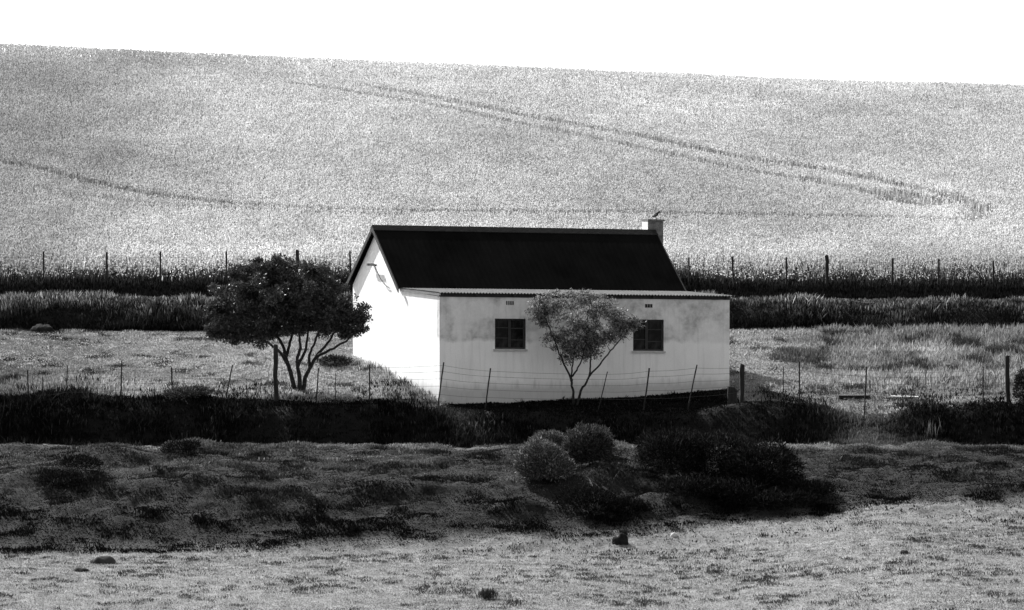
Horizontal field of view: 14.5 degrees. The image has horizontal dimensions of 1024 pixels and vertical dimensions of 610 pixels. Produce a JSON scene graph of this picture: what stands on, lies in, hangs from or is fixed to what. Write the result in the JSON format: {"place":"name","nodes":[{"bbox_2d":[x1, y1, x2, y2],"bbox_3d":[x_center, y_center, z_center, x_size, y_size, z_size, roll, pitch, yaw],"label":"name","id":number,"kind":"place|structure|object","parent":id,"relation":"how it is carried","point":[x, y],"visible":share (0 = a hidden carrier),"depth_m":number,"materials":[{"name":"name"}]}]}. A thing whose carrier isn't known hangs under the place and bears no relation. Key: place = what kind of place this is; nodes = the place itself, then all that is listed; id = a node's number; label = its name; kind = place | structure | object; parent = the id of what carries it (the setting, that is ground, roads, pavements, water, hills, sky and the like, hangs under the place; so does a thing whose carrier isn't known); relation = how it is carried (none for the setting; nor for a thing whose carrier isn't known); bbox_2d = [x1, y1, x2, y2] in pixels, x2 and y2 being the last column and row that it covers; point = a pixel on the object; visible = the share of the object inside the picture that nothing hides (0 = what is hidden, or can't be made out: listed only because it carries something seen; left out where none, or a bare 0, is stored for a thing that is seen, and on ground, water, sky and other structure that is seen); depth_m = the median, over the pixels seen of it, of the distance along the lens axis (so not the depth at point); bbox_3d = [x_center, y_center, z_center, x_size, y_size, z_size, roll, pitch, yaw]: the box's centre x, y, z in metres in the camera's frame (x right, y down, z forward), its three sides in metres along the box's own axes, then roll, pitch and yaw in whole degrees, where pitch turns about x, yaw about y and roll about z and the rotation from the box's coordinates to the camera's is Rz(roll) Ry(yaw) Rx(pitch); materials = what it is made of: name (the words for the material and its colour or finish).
{"place":"outdoors","nodes":[
{"label":"outdoors","id":0,"kind":"place"},
{"bbox_2d":[0,54,1023,609],"bbox_3d":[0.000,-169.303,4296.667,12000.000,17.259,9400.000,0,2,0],"label":"ground","id":1,"kind":"structure","parent":0,"point":[234,508],"depth_m":89.12,"materials":[{"name":"grey plant"}]},
{"bbox_2d":[29,324,54,332],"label":"boulder","id":2,"kind":"object","parent":1,"relation":"on","point":[42,327],"visible":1,"depth_m":111.52,"materials":[{"name":"grey stone"}]},
{"bbox_2d":[31,453,103,489],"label":"shrub","id":3,"kind":"object","parent":1,"relation":"on","point":[61,474],"visible":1,"depth_m":90.21,"materials":[{"name":"black plant"}]},
{"bbox_2d":[73,568,88,571],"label":"clod","id":4,"kind":"object","parent":1,"relation":"on","point":[80,569],"visible":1,"depth_m":82.37,"materials":[{"name":"black soil"}]},
{"bbox_2d":[90,555,115,564],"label":"stone","id":5,"kind":"object","parent":1,"relation":"on","point":[106,559],"visible":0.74,"depth_m":84.05,"materials":[{"name":"grey stone"}]},
{"bbox_2d":[159,438,203,455],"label":"shrub","id":6,"kind":"object","parent":1,"relation":"on","point":[190,445],"visible":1,"depth_m":93.50,"materials":[{"name":"black plant"}]},
{"bbox_2d":[161,383,213,399],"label":"shrub","id":7,"kind":"object","parent":1,"relation":"on","point":[191,388],"visible":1,"depth_m":98.37,"materials":[{"name":"black plant"}]},
{"bbox_2d":[202,252,372,389],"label":"yard tree","id":8,"kind":"object","parent":1,"relation":"on","point":[276,289],"visible":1,"depth_m":101.11,"materials":[{"name":"black plant"}]},
{"bbox_2d":[315,353,352,368],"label":"shrub","id":9,"kind":"object","parent":1,"relation":"on","point":[333,359],"visible":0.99,"depth_m":104.94,"materials":[{"name":"grey plant"}]},
{"bbox_2d":[474,587,497,599],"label":"grass tuft","id":10,"kind":"object","parent":1,"relation":"on","point":[487,593],"visible":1,"depth_m":76.63,"materials":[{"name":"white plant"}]},
{"bbox_2d":[485,506,506,514],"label":"shrub","id":11,"kind":"object","parent":1,"relation":"on","point":[498,511],"visible":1,"depth_m":88.82,"materials":[{"name":"black plant"}]},
{"bbox_2d":[4,250,1014,286],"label":"wire fence","id":12,"kind":"object","parent":1,"relation":"on","point":[826,269],"visible":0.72,"depth_m":117.03,"materials":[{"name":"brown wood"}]},
{"bbox_2d":[0,43,1023,283],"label":"wheat crop","id":13,"kind":"object","parent":1,"relation":"on","point":[943,239],"visible":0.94,"depth_m":142.70,"materials":[{"name":"white plant"}]},
{"bbox_2d":[0,319,1023,422],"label":"yard grass","id":14,"kind":"structure","parent":1,"relation":"on","point":[906,349],"depth_m":105.71,"materials":[{"name":"white plant"}]},
{"bbox_2d":[0,344,1023,414],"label":"wire fence","id":15,"kind":"object","parent":1,"relation":"on","point":[741,372],"visible":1,"depth_m":98.63,"materials":[{"name":"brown wood"}]},
{"bbox_2d":[0,372,1023,447],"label":"edge weeds","id":16,"kind":"object","parent":1,"relation":"on","point":[823,411],"visible":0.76,"depth_m":97.85,"materials":[{"name":"black plant"}]},
{"bbox_2d":[0,499,1023,609],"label":"foreground turf","id":17,"kind":"structure","parent":1,"relation":"on","point":[718,570],"depth_m":79.99,"materials":[{"name":"white plant"}]},
{"bbox_2d":[0,436,1023,554],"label":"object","id":18,"kind":"object","parent":1,"relation":"on","point":[254,451],"visible":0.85,"depth_m":90.14,"materials":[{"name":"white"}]},
{"bbox_2d":[0,253,1023,299],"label":"field weeds","id":19,"kind":"object","parent":1,"relation":"on","point":[884,287],"visible":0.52,"depth_m":117.06,"materials":[{"name":"black plant"}]},
{"bbox_2d":[346,219,733,403],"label":"farm house","id":20,"kind":"structure","parent":1,"relation":"on","point":[452,297],"depth_m":102.46,"materials":[{"name":"paint"}]},
{"bbox_2d":[493,319,527,350],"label":"window","id":21,"kind":"structure","parent":20,"relation":"in","point":[509,333],"depth_m":100.79,"materials":[{"name":"black glass"}]},
{"bbox_2d":[632,320,665,352],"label":"window","id":22,"kind":"structure","parent":20,"relation":"in","point":[650,338],"depth_m":102.02,"materials":[{"name":"black glass"}]},
{"bbox_2d":[512,429,577,481],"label":"shrub","id":23,"kind":"object","parent":1,"relation":"on","point":[541,454],"visible":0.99,"depth_m":90.83,"materials":[{"name":"grey plant"}]},
{"bbox_2d":[524,287,645,404],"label":"slim tree","id":24,"kind":"object","parent":1,"relation":"on","point":[584,344],"visible":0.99,"depth_m":99.86,"materials":[{"name":"grey plant"}]},
{"bbox_2d":[557,422,619,465],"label":"shrub","id":25,"kind":"object","parent":1,"relation":"on","point":[584,443],"visible":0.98,"depth_m":92.73,"materials":[{"name":"grey plant"}]},
{"bbox_2d":[548,479,648,515],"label":"shrub","id":26,"kind":"object","parent":1,"relation":"on","point":[610,497],"visible":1,"depth_m":89.04,"materials":[{"name":"black plant"}]},
{"bbox_2d":[612,533,628,544],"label":"clod","id":27,"kind":"object","parent":1,"relation":"on","point":[621,538],"visible":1,"depth_m":87.26,"materials":[{"name":"black soil"}]},
{"bbox_2d":[617,528,627,533],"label":"grass tuft","id":28,"kind":"object","parent":1,"relation":"on","point":[624,531],"visible":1,"depth_m":87.83,"materials":[{"name":"black plant"}]},
{"bbox_2d":[631,425,806,483],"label":"shrub","id":29,"kind":"object","parent":1,"relation":"on","point":[690,448],"visible":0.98,"depth_m":90.67,"materials":[{"name":"black plant"}]},
{"bbox_2d":[727,386,737,403],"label":"stump","id":30,"kind":"object","parent":1,"relation":"on","point":[733,390],"visible":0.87,"depth_m":99.07,"materials":[{"name":"grey wood"}]},
{"bbox_2d":[654,464,842,509],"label":"shrub","id":31,"kind":"object","parent":1,"relation":"on","point":[759,490],"visible":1,"depth_m":89.51,"materials":[{"name":"black plant"}]},
{"bbox_2d":[837,394,869,399],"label":"timber board","id":32,"kind":"object","parent":1,"relation":"on","point":[840,397],"visible":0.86,"depth_m":100.83,"materials":[{"name":"grey wood"}]},
{"bbox_2d":[900,550,907,554],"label":"stone","id":33,"kind":"object","parent":1,"relation":"on","point":[904,551],"visible":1,"depth_m":79.94,"materials":[{"name":"grey stone"}]},
{"bbox_2d":[891,395,917,398],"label":"timber board","id":34,"kind":"object","parent":1,"relation":"on","point":[904,396],"visible":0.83,"depth_m":100.75,"materials":[{"name":"white wood"}]},
{"bbox_2d":[926,420,941,436],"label":"grass tuft","id":35,"kind":"object","parent":1,"relation":"on","point":[932,428],"visible":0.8,"depth_m":97.31,"materials":[{"name":"black plant"}]},
{"bbox_2d":[1012,366,1023,402],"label":"shrub","id":36,"kind":"object","parent":1,"relation":"on","point":[1019,381],"visible":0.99,"depth_m":98.14,"materials":[{"name":"black plant"}]},
{"bbox_2d":[0,289,1023,331],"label":"bank grass","id":37,"kind":"structure","parent":0,"point":[804,304],"depth_m":112.60,"materials":[{"name":"black plant"}]},
{"bbox_2d":[0,0,1023,88],"label":"sky","id":38,"kind":"structure","parent":0,"point":[971,41],"materials":[{"name":"white"}]},
{"bbox_2d":[763,346,844,364],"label":"grass thicket","id":39,"kind":"object","parent":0,"point":[808,354],"depth_m":107.37,"materials":[{"name":"grey plant"}]}
]}

